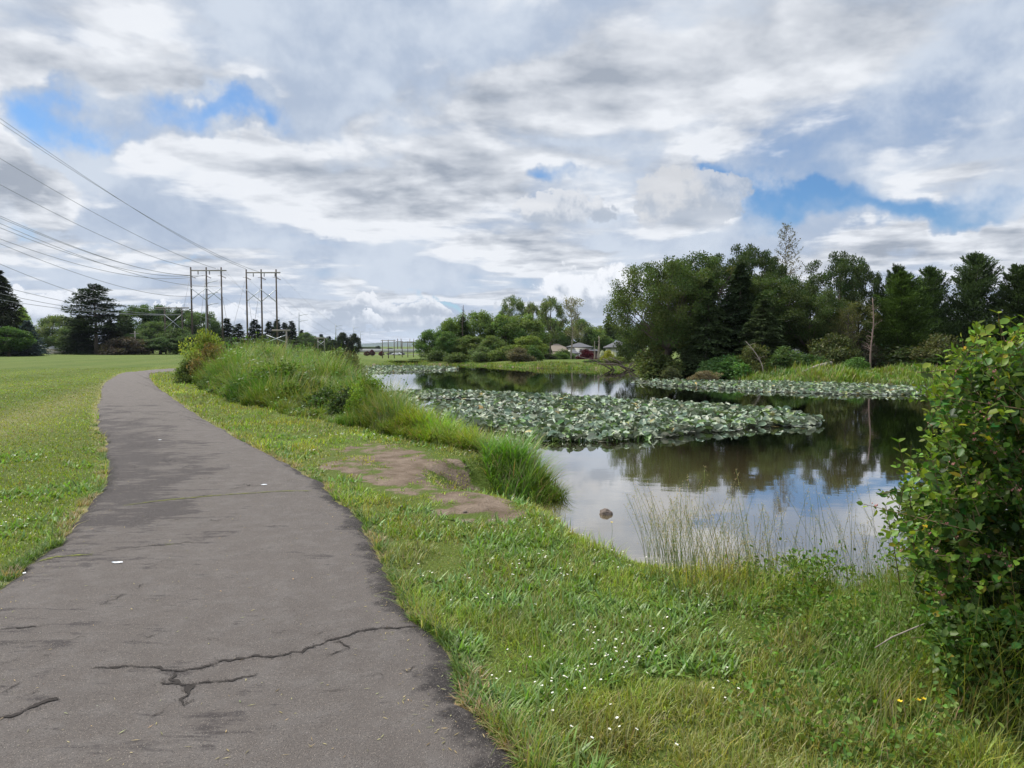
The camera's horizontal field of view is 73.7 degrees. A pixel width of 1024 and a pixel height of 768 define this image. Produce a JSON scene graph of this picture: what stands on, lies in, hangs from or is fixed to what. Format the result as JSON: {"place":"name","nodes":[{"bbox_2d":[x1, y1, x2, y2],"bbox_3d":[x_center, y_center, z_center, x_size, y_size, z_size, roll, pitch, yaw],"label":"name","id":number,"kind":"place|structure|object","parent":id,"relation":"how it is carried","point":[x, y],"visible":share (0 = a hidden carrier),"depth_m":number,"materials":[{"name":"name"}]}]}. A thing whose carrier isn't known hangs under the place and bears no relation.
{"place":"outdoors","nodes":[
{"label":"outdoors","id":0,"kind":"place"},
{"bbox_2d":[0,368,514,767],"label":"path","id":1,"kind":"structure","parent":0,"point":[217,492],"depth_m":3.74,"materials":[{"name":"asphalt"}]},
{"bbox_2d":[1,471,494,767],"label":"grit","id":2,"kind":"object","parent":1,"relation":"on","point":[228,642],"visible":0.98,"depth_m":3.17,"materials":[{"name":"gravel"}]},
{"bbox_2d":[1,447,497,764],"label":"grass clippings","id":3,"kind":"object","parent":1,"relation":"on","point":[322,682],"depth_m":3.12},
{"bbox_2d":[354,341,647,346],"bbox_3d":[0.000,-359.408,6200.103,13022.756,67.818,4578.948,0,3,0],"label":"hills","id":4,"kind":"structure","parent":0,"point":[391,344],"depth_m":6426.26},
{"bbox_2d":[0,347,1023,767],"bbox_3d":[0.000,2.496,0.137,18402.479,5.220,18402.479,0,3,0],"label":"ground","id":5,"kind":"structure","parent":0,"point":[402,465],"depth_m":7.71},
{"bbox_2d":[0,326,36,355],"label":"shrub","id":6,"kind":"object","parent":5,"relation":"on","point":[19,341],"visible":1,"depth_m":111.19,"materials":[{"name":"green plant"}]},
{"bbox_2d":[0,270,48,355],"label":"conifer tree","id":7,"kind":"object","parent":5,"relation":"on","point":[8,314],"visible":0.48,"depth_m":119.08,"materials":[{"name":"green plant"}]},
{"bbox_2d":[10,320,51,355],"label":"spruce tree","id":8,"kind":"object","parent":5,"relation":"on","point":[36,350],"visible":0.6,"depth_m":117.48,"materials":[{"name":"green plant"}]},
{"bbox_2d":[32,314,74,347],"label":"broadleaf tree","id":9,"kind":"object","parent":5,"relation":"on","point":[45,329],"visible":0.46,"depth_m":161.53,"materials":[{"name":"green plant"}]},
{"bbox_2d":[47,326,93,348],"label":"broadleaf tree","id":10,"kind":"object","parent":5,"relation":"on","point":[59,332],"visible":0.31,"depth_m":157.42,"materials":[{"name":"green plant"}]},
{"bbox_2d":[51,315,100,354],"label":"conifer tree","id":11,"kind":"object","parent":5,"relation":"on","point":[77,344],"visible":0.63,"depth_m":139.87,"materials":[{"name":"green plant"}]},
{"bbox_2d":[57,283,134,353],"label":"pine tree","id":12,"kind":"object","parent":5,"relation":"on","point":[90,322],"visible":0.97,"depth_m":138.54,"materials":[{"name":"green plant"}]},
{"bbox_2d":[90,320,123,353],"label":"conifer tree","id":13,"kind":"object","parent":5,"relation":"on","point":[103,339],"visible":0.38,"depth_m":143.51,"materials":[{"name":"green plant"}]},
{"bbox_2d":[93,336,154,354],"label":"shrub","id":14,"kind":"object","parent":5,"relation":"on","point":[127,345],"visible":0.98,"depth_m":133.69,"materials":[{"name":"green plant"}]},
{"bbox_2d":[119,304,161,334],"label":"broadleaf tree","id":15,"kind":"object","parent":5,"relation":"on","point":[133,310],"visible":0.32,"depth_m":186.46,"materials":[{"name":"green plant"}]},
{"bbox_2d":[128,320,172,353],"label":"broadleaf tree","id":16,"kind":"object","parent":5,"relation":"on","point":[152,327],"visible":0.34,"depth_m":157.06,"materials":[{"name":"green plant"}]},
{"bbox_2d":[142,304,173,334],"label":"broadleaf tree","id":17,"kind":"object","parent":5,"relation":"on","point":[156,313],"visible":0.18,"depth_m":186.92,"materials":[{"name":"green plant"}]},
{"bbox_2d":[139,337,191,354],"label":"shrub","id":18,"kind":"object","parent":5,"relation":"on","point":[164,345],"visible":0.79,"depth_m":138.18,"materials":[{"name":"green plant"}]},
{"bbox_2d":[155,307,188,353],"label":"pole frame","id":19,"kind":"object","parent":5,"relation":"on","point":[164,308],"visible":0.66,"depth_m":149.22,"materials":[{"name":"grey wood"}]},
{"bbox_2d":[154,328,194,353],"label":"broadleaf tree","id":20,"kind":"object","parent":5,"relation":"on","point":[175,333],"visible":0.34,"depth_m":147.35,"materials":[{"name":"green plant"}]},
{"bbox_2d":[158,309,199,352],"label":"broadleaf tree","id":21,"kind":"object","parent":5,"relation":"on","point":[174,317],"visible":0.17,"depth_m":181.85,"materials":[{"name":"green plant"}]},
{"bbox_2d":[171,357,199,383],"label":"shrub","id":22,"kind":"object","parent":5,"relation":"on","point":[181,374],"visible":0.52,"depth_m":29.67,"materials":[{"name":"green plant"}]},
{"bbox_2d":[173,310,224,336],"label":"broadleaf tree","id":23,"kind":"object","parent":5,"relation":"on","point":[215,324],"visible":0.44,"depth_m":182.12,"materials":[{"name":"green plant"}]},
{"bbox_2d":[178,328,229,366],"bbox_3d":[-13.780,-1.248,30.967,2.391,2.625,2.465,1,3,16],"label":"shrub","id":24,"kind":"object","parent":5,"relation":"on","point":[204,339],"visible":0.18,"depth_m":30.63,"materials":[{"name":"green plant"}]},
{"bbox_2d":[181,267,226,345],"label":"pole frame","id":25,"kind":"object","parent":5,"relation":"on","point":[207,298],"visible":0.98,"depth_m":148.96,"materials":[{"name":"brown wood"}]},
{"bbox_2d":[186,342,228,376],"bbox_3d":[-13.082,-0.900,29.949,2.158,1.940,2.094,-1,3,-16],"label":"shrub","id":26,"kind":"object","parent":5,"relation":"on","point":[211,352],"visible":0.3,"depth_m":29.54,"materials":[{"name":"green plant"}]},
{"bbox_2d":[228,269,280,345],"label":"pole frame","id":27,"kind":"object","parent":5,"relation":"on","point":[261,277],"visible":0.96,"depth_m":149.03,"materials":[{"name":"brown wood"}]},
{"bbox_2d":[244,319,265,343],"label":"conifer tree","id":28,"kind":"object","parent":5,"relation":"on","point":[254,330],"visible":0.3,"depth_m":178.90,"materials":[{"name":"green plant"}]},
{"bbox_2d":[223,359,308,394],"bbox_3d":[-7.528,-0.124,21.045,2.672,1.329,2.223,3,4,44],"label":"shrub","id":29,"kind":"object","parent":5,"relation":"on","point":[289,370],"visible":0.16,"depth_m":20.84,"materials":[{"name":"green plant"}]},
{"bbox_2d":[270,380,306,402],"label":"shrub","id":30,"kind":"object","parent":5,"relation":"on","point":[279,394],"visible":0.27,"depth_m":17.88,"materials":[{"name":"green plant"}]},
{"bbox_2d":[281,321,300,350],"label":"conifer tree","id":31,"kind":"object","parent":5,"relation":"on","point":[292,335],"visible":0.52,"depth_m":211.03,"materials":[{"name":"green plant"}]},
{"bbox_2d":[178,329,438,434],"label":"tall bank grass","id":32,"kind":"structure","parent":5,"relation":"on","point":[333,373],"depth_m":19.30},
{"bbox_2d":[292,374,327,390],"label":"shrub","id":33,"kind":"object","parent":5,"relation":"on","point":[302,379],"visible":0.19,"depth_m":18.92,"materials":[{"name":"green plant"}]},
{"bbox_2d":[295,385,337,411],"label":"shrub","id":34,"kind":"object","parent":5,"relation":"on","point":[324,391],"visible":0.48,"depth_m":16.39,"materials":[{"name":"green plant"}]},
{"bbox_2d":[323,385,359,416],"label":"shrub","id":35,"kind":"object","parent":5,"relation":"on","point":[337,402],"visible":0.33,"depth_m":15.01,"materials":[{"name":"green plant"}]},
{"bbox_2d":[334,332,350,352],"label":"broadleaf tree","id":36,"kind":"object","parent":5,"relation":"on","point":[342,336],"visible":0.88,"depth_m":169.07,"materials":[{"name":"green plant"}]},
{"bbox_2d":[347,333,362,354],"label":"broadleaf tree","id":37,"kind":"object","parent":5,"relation":"on","point":[354,339],"visible":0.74,"depth_m":171.07,"materials":[{"name":"green plant"}]},
{"bbox_2d":[343,375,384,417],"bbox_3d":[-3.057,0.318,14.649,1.126,1.094,1.161,-1,3,-18],"label":"shrub","id":38,"kind":"object","parent":5,"relation":"on","point":[349,405],"visible":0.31,"depth_m":14.43,"materials":[{"name":"green plant"}]},
{"bbox_2d":[412,329,443,358],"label":"broadleaf tree","id":39,"kind":"object","parent":5,"relation":"on","point":[429,336],"visible":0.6,"depth_m":90.57,"materials":[{"name":"green plant"}]},
{"bbox_2d":[423,349,449,360],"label":"shrub","id":40,"kind":"object","parent":5,"relation":"on","point":[437,355],"visible":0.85,"depth_m":81.05,"materials":[{"name":"green plant"}]},
{"bbox_2d":[431,331,461,353],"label":"broadleaf tree","id":41,"kind":"object","parent":5,"relation":"on","point":[446,340],"visible":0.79,"depth_m":86.79,"materials":[{"name":"green plant"}]},
{"bbox_2d":[434,317,474,343],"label":"broadleaf tree","id":42,"kind":"object","parent":5,"relation":"on","point":[447,324],"visible":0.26,"depth_m":98.06,"materials":[{"name":"green plant"}]},
{"bbox_2d":[443,352,470,361],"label":"shrub","id":43,"kind":"object","parent":5,"relation":"on","point":[458,356],"visible":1,"depth_m":79.22,"materials":[{"name":"green plant"}]},
{"bbox_2d":[449,335,485,357],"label":"broadleaf tree","id":44,"kind":"object","parent":5,"relation":"on","point":[467,340],"visible":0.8,"depth_m":86.48,"materials":[{"name":"green plant"}]},
{"bbox_2d":[452,309,500,348],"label":"broadleaf tree","id":45,"kind":"object","parent":5,"relation":"on","point":[476,327],"visible":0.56,"depth_m":96.20,"materials":[{"name":"green plant"}]},
{"bbox_2d":[373,399,581,507],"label":"arching reed grass","id":46,"kind":"structure","parent":5,"relation":"on","point":[520,469],"depth_m":9.87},
{"bbox_2d":[468,346,491,360],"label":"shrub","id":47,"kind":"object","parent":5,"relation":"on","point":[480,354],"visible":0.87,"depth_m":78.21,"materials":[{"name":"green plant"}]},
{"bbox_2d":[480,335,508,351],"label":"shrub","id":48,"kind":"object","parent":5,"relation":"on","point":[492,342],"visible":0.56,"depth_m":82.93,"materials":[{"name":"green plant"}]},
{"bbox_2d":[486,344,517,360],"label":"shrub","id":49,"kind":"object","parent":5,"relation":"on","point":[499,354],"visible":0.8,"depth_m":77.38,"materials":[{"name":"green plant"}]},
{"bbox_2d":[482,314,526,348],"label":"broadleaf tree","id":50,"kind":"object","parent":5,"relation":"on","point":[502,324],"visible":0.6,"depth_m":94.53,"materials":[{"name":"green plant"}]},
{"bbox_2d":[376,359,638,370],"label":"distant bank grass","id":51,"kind":"structure","parent":5,"relation":"on","point":[559,365],"depth_m":69.77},
{"bbox_2d":[494,294,527,321],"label":"airy broadleaf tree","id":52,"kind":"object","parent":5,"relation":"on","point":[506,310],"visible":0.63,"depth_m":111.11,"materials":[{"name":"green plant"}]},
{"bbox_2d":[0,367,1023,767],"bbox_3d":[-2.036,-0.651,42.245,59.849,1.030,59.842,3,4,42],"label":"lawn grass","id":53,"kind":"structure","parent":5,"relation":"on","point":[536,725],"depth_m":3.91,"materials":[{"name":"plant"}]},
{"bbox_2d":[504,347,535,361],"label":"shrub","id":54,"kind":"object","parent":5,"relation":"on","point":[520,354],"visible":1,"depth_m":74.19,"materials":[{"name":"green plant"}]},
{"bbox_2d":[497,313,551,345],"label":"broadleaf tree","id":55,"kind":"object","parent":5,"relation":"on","point":[527,322],"visible":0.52,"depth_m":96.56,"materials":[{"name":"green plant"}]},
{"bbox_2d":[511,335,549,358],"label":"broadleaf tree","id":56,"kind":"object","parent":5,"relation":"on","point":[523,342],"visible":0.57,"depth_m":85.01,"materials":[{"name":"green plant"}]},
{"bbox_2d":[527,345,543,360],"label":"shrub","id":57,"kind":"object","parent":5,"relation":"on","point":[534,351],"visible":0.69,"depth_m":76.62,"materials":[{"name":"green plant"}]},
{"bbox_2d":[536,296,568,353],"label":"airy broadleaf tree","id":58,"kind":"object","parent":5,"relation":"on","point":[546,304],"visible":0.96,"depth_m":110.87,"materials":[{"name":"green plant"}]},
{"bbox_2d":[535,317,571,346],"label":"broadleaf tree","id":59,"kind":"object","parent":5,"relation":"on","point":[564,338],"visible":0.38,"depth_m":162.83,"materials":[{"name":"green plant"}]},
{"bbox_2d":[560,296,585,358],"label":"leafless tree","id":60,"kind":"object","parent":5,"relation":"on","point":[574,316],"visible":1,"depth_m":111.46,"materials":[{"name":"grey plant"}]},
{"bbox_2d":[559,319,598,345],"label":"broadleaf tree","id":61,"kind":"object","parent":5,"relation":"on","point":[587,329],"visible":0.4,"depth_m":166.00,"materials":[{"name":"green plant"}]},
{"bbox_2d":[582,329,613,351],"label":"broadleaf tree","id":62,"kind":"object","parent":5,"relation":"on","point":[595,334],"visible":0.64,"depth_m":164.01,"materials":[{"name":"green plant"}]},
{"bbox_2d":[612,324,676,364],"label":"broadleaf tree","id":63,"kind":"object","parent":5,"relation":"on","point":[626,345],"visible":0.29,"depth_m":55.99,"materials":[{"name":"green plant"}]},
{"bbox_2d":[633,348,686,376],"bbox_3d":[10.771,-1.536,49.878,3.850,2.223,4.628,0,3,6],"label":"shrub","id":64,"kind":"object","parent":5,"relation":"on","point":[654,364],"visible":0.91,"depth_m":49.04,"materials":[{"name":"green plant"}]},
{"bbox_2d":[603,257,719,357],"bbox_3d":[11.150,-5.065,52.011,8.565,8.758,8.985,-1,3,-23],"label":"oak tree","id":65,"kind":"object","parent":5,"relation":"on","point":[667,338],"visible":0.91,"depth_m":49.93,"materials":[{"name":"green plant"}]},
{"bbox_2d":[660,366,682,377],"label":"shrub","id":66,"kind":"object","parent":5,"relation":"on","point":[670,372],"visible":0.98,"depth_m":46.76,"materials":[{"name":"green plant"}]},
{"bbox_2d":[677,347,705,375],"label":"shrub","id":67,"kind":"object","parent":5,"relation":"on","point":[686,360],"visible":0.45,"depth_m":49.33,"materials":[{"name":"green plant"}]},
{"bbox_2d":[639,249,761,358],"bbox_3d":[14.963,-5.883,53.781,10.455,9.317,7.796,-1,3,-12],"label":"oak tree","id":68,"kind":"object","parent":5,"relation":"on","point":[712,269],"visible":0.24,"depth_m":52.56,"materials":[{"name":"green plant"}]},
{"bbox_2d":[687,370,723,379],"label":"shrub","id":69,"kind":"object","parent":5,"relation":"on","point":[705,375],"visible":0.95,"depth_m":43.23,"materials":[{"name":"brown plant"}]},
{"bbox_2d":[675,278,739,374],"bbox_3d":[14.697,-4.005,49.797,5.658,7.511,5.705,2,4,28],"label":"conifer tree","id":70,"kind":"object","parent":5,"relation":"on","point":[711,323],"visible":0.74,"depth_m":49.13,"materials":[{"name":"green plant"}]},
{"bbox_2d":[696,357,724,377],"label":"shrub","id":71,"kind":"object","parent":5,"relation":"on","point":[705,365],"visible":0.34,"depth_m":46.68,"materials":[{"name":"green plant"}]},
{"bbox_2d":[709,353,755,377],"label":"shrub","id":72,"kind":"object","parent":5,"relation":"on","point":[731,365],"visible":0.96,"depth_m":45.39,"materials":[{"name":"green plant"}]},
{"bbox_2d":[708,263,773,362],"bbox_3d":[17.322,-4.810,50.570,6.348,8.387,6.296,-3,4,-39],"label":"conifer tree","id":73,"kind":"object","parent":5,"relation":"on","point":[740,315],"visible":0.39,"depth_m":50.24,"materials":[{"name":"green plant"}]},
{"bbox_2d":[706,242,777,321],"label":"oak tree","id":74,"kind":"object","parent":5,"relation":"on","point":[751,252],"visible":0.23,"depth_m":55.24,"materials":[{"name":"green plant"}]},
{"bbox_2d":[735,343,770,372],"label":"shrub","id":75,"kind":"object","parent":5,"relation":"on","point":[748,355],"visible":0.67,"depth_m":45.56,"materials":[{"name":"green plant"}]},
{"bbox_2d":[731,299,790,361],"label":"conifer tree","id":76,"kind":"object","parent":5,"relation":"on","point":[771,339],"visible":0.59,"depth_m":47.45,"materials":[{"name":"green plant"}]},
{"bbox_2d":[746,251,793,305],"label":"oak tree","id":77,"kind":"object","parent":5,"relation":"on","point":[774,268],"visible":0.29,"depth_m":54.51,"materials":[{"name":"green plant"}]},
{"bbox_2d":[735,273,832,344],"bbox_3d":[20.225,-4.813,51.816,6.624,7.162,8.884,0,3,-5],"label":"oak tree","id":78,"kind":"object","parent":5,"relation":"on","point":[765,290],"visible":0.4,"depth_m":49.33,"materials":[{"name":"green plant"}]},
{"bbox_2d":[764,346,809,370],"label":"shrub","id":79,"kind":"object","parent":5,"relation":"on","point":[782,358],"visible":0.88,"depth_m":44.48,"materials":[{"name":"green plant"}]},
{"bbox_2d":[774,223,804,319],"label":"sparse conifer tree","id":80,"kind":"object","parent":5,"relation":"on","point":[788,246],"visible":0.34,"depth_m":59.31,"materials":[{"name":"green plant"}]},
{"bbox_2d":[785,352,833,366],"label":"shrub","id":81,"kind":"object","parent":5,"relation":"on","point":[810,357],"visible":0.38,"depth_m":44.32,"materials":[{"name":"green plant"}]},
{"bbox_2d":[767,287,854,355],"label":"oak tree","id":82,"kind":"object","parent":5,"relation":"on","point":[825,311],"visible":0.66,"depth_m":48.22,"materials":[{"name":"green plant"}]},
{"bbox_2d":[791,250,878,325],"bbox_3d":[24.930,-5.838,52.644,5.990,9.165,7.600,2,4,30],"label":"oak tree","id":83,"kind":"object","parent":5,"relation":"on","point":[843,267],"visible":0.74,"depth_m":51.14,"materials":[{"name":"green plant"}]},
{"bbox_2d":[806,332,864,365],"bbox_3d":[21.752,-2.131,45.893,3.918,2.760,3.802,-3,4,-44],"label":"shrub","id":84,"kind":"object","parent":5,"relation":"on","point":[834,349],"visible":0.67,"depth_m":45.26,"materials":[{"name":"green plant"}]},
{"bbox_2d":[723,358,957,384],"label":"bank grass","id":85,"kind":"structure","parent":5,"relation":"on","point":[908,373],"depth_m":40.66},
{"bbox_2d":[828,304,865,354],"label":"twiggy tree","id":86,"kind":"object","parent":5,"relation":"on","point":[847,318],"visible":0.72,"depth_m":46.55,"materials":[{"name":"green plant"}]},
{"bbox_2d":[829,299,882,347],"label":"airy broadleaf tree","id":87,"kind":"object","parent":5,"relation":"on","point":[863,312],"visible":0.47,"depth_m":49.09,"materials":[{"name":"green plant"}]},
{"bbox_2d":[842,357,870,370],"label":"shrub","id":88,"kind":"object","parent":5,"relation":"on","point":[853,362],"visible":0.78,"depth_m":42.60,"materials":[{"name":"green plant"}]},
{"bbox_2d":[828,259,885,345],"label":"oak tree","id":89,"kind":"object","parent":5,"relation":"on","point":[876,280],"visible":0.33,"depth_m":53.60,"materials":[{"name":"green plant"}]},
{"bbox_2d":[706,534,1023,767],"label":"leafy weeds","id":90,"kind":"object","parent":5,"relation":"on","point":[851,715],"visible":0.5,"depth_m":3.17,"materials":[{"name":"green plant"}]},
{"bbox_2d":[852,342,885,368],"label":"shrub","id":91,"kind":"object","parent":5,"relation":"on","point":[866,353],"visible":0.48,"depth_m":47.40,"materials":[{"name":"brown plant"}]},
{"bbox_2d":[872,263,913,351],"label":"pine tree","id":92,"kind":"object","parent":5,"relation":"on","point":[895,268],"visible":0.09,"depth_m":52.56,"materials":[{"name":"green plant"}]},
{"bbox_2d":[858,270,942,358],"bbox_3d":[27.676,-4.609,48.907,5.628,7.063,5.684,1,3,24],"label":"pine tree","id":93,"kind":"object","parent":5,"relation":"on","point":[898,325],"visible":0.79,"depth_m":47.91,"materials":[{"name":"green plant"}]},
{"bbox_2d":[873,342,937,368],"bbox_3d":[27.135,-1.868,46.826,4.523,2.115,5.437,1,3,21],"label":"shrub","id":94,"kind":"object","parent":5,"relation":"on","point":[897,356],"visible":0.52,"depth_m":46.31,"materials":[{"name":"green plant"}]},
{"bbox_2d":[905,332,960,365],"bbox_3d":[28.165,-2.064,44.889,3.719,2.741,3.833,-3,4,-43],"label":"shrub","id":95,"kind":"object","parent":5,"relation":"on","point":[935,345],"visible":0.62,"depth_m":44.64,"materials":[{"name":"green plant"}]},
{"bbox_2d":[909,264,966,346],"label":"pine tree","id":96,"kind":"object","parent":5,"relation":"on","point":[933,279],"visible":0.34,"depth_m":49.96,"materials":[{"name":"green plant"}]},
{"bbox_2d":[856,309,1023,712],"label":"leafy bush","id":97,"kind":"object","parent":5,"relation":"on","point":[967,493],"visible":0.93,"depth_m":3.08,"materials":[{"name":"green plant"}]},
{"bbox_2d":[909,350,971,366],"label":"shrub","id":98,"kind":"object","parent":5,"relation":"on","point":[940,360],"visible":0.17,"depth_m":43.62,"materials":[{"name":"green plant"}]},
{"bbox_2d":[931,251,1016,355],"bbox_3d":[33.517,-5.437,49.705,6.256,8.639,5.766,2,4,34],"label":"pine tree","id":99,"kind":"object","parent":5,"relation":"on","point":[978,281],"visible":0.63,"depth_m":48.98,"materials":[{"name":"green plant"}]},
{"bbox_2d":[982,263,1023,343],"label":"pine tree","id":100,"kind":"object","parent":5,"relation":"on","point":[1011,300],"visible":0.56,"depth_m":47.33,"materials":[{"name":"green plant"}]},
{"bbox_2d":[0,0,1023,345],"label":"sky","id":101,"kind":"structure","parent":0,"point":[402,165],"materials":[{"name":"white"}]},
{"bbox_2d":[363,365,1006,592],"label":"water","id":102,"kind":"structure","parent":0,"point":[851,441],"depth_m":12.08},
{"bbox_2d":[578,355,678,370],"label":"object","id":103,"kind":"object","parent":102,"relation":"in","point":[616,364],"visible":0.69,"depth_m":60.99,"materials":[{"name":"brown plant"}]},
{"bbox_2d":[362,364,931,437],"bbox_3d":[1.775,-0.516,45.960,25.695,0.386,58.056,-1,3,-21],"label":"lily bed","id":104,"kind":"object","parent":102,"relation":"on","point":[665,416],"visible":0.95,"depth_m":21.45,"materials":[{"name":"green plant"}]},
{"bbox_2d":[623,465,900,597],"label":"seeding grass","id":105,"kind":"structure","parent":0,"point":[701,550],"depth_m":4.61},
{"bbox_2d":[753,536,1023,767],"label":"rank grass","id":106,"kind":"structure","parent":0,"point":[882,656],"depth_m":3.03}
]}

